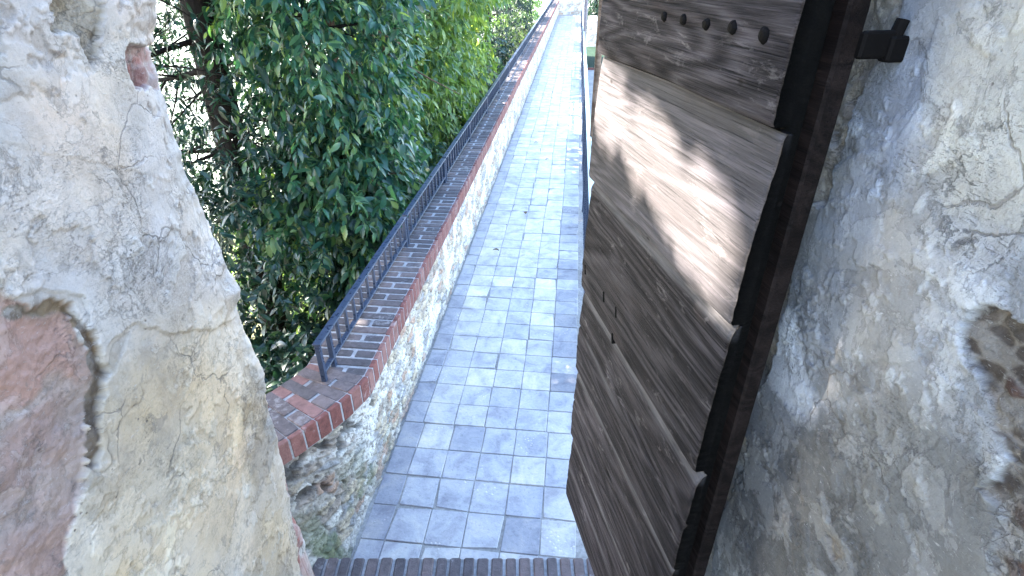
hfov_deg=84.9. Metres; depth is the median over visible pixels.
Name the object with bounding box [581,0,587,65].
pole
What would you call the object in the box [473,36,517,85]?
shrub
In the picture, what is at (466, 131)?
railing
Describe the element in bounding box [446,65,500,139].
shrub
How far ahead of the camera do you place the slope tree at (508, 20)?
26.46 m
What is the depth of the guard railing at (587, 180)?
7.11 m
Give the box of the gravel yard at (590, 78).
[587,70,593,120]
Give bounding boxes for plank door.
[566,0,909,575]
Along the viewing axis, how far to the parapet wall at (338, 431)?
3.27 m
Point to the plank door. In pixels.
(714, 124)
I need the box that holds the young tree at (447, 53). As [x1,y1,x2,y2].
[341,0,512,181]
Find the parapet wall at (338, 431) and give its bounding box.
[266,0,558,568]
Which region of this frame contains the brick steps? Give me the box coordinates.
[312,558,594,575]
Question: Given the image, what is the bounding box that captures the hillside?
[148,0,593,337]
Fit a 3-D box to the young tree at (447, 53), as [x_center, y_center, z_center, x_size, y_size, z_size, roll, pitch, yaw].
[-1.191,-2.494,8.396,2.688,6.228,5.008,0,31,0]
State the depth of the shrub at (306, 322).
4.81 m
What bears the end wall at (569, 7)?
on the walkway
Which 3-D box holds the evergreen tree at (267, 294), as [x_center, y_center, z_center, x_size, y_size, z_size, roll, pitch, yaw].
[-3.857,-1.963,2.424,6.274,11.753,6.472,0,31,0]
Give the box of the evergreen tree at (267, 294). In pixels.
[149,0,398,380]
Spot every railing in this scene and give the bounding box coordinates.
[312,0,554,381]
[581,0,593,292]
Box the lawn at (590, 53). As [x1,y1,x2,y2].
[586,15,604,68]
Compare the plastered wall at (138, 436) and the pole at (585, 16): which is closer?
the plastered wall at (138, 436)
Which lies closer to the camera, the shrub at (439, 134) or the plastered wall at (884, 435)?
the plastered wall at (884, 435)
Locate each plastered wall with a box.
[0,0,314,575]
[704,0,1023,575]
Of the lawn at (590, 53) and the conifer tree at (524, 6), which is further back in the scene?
the lawn at (590, 53)
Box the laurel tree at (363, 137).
[198,0,459,321]
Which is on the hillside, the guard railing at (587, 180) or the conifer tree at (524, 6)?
the conifer tree at (524, 6)
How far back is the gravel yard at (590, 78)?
24.28 m
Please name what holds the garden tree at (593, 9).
on the lawn at (590, 53)
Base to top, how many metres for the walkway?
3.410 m
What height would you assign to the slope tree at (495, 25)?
10.304 m
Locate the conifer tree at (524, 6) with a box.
[436,0,533,79]
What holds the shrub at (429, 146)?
on the hillside
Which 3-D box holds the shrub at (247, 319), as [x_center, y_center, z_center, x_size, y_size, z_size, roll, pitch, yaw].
[-2.583,1.368,5.093,2.199,2.461,2.230,0,31,0]
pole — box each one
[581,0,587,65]
[590,0,602,136]
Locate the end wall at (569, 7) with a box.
[545,0,584,14]
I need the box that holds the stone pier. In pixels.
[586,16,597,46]
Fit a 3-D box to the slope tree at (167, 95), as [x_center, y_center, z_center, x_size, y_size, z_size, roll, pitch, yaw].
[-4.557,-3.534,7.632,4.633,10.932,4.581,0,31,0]
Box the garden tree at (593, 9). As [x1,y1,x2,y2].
[587,0,598,27]
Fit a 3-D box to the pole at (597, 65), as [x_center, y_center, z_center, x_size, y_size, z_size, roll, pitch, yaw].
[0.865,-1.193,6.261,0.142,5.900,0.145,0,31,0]
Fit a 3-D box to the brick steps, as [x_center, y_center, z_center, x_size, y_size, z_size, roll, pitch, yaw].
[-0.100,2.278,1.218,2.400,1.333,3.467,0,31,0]
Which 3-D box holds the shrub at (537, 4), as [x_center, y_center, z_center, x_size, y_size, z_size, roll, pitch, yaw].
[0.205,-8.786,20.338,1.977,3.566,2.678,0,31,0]
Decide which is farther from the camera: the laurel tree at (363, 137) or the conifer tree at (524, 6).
the conifer tree at (524, 6)
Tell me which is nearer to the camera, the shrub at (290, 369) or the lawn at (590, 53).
the shrub at (290, 369)
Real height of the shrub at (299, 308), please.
2.786 m
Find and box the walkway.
[351,15,587,558]
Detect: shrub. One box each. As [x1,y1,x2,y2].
[225,191,337,333]
[237,302,293,390]
[252,328,321,393]
[256,259,360,368]
[357,133,447,228]
[396,109,464,207]
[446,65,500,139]
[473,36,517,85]
[493,0,542,53]
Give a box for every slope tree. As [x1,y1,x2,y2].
[148,0,316,253]
[472,0,534,45]
[478,7,514,59]

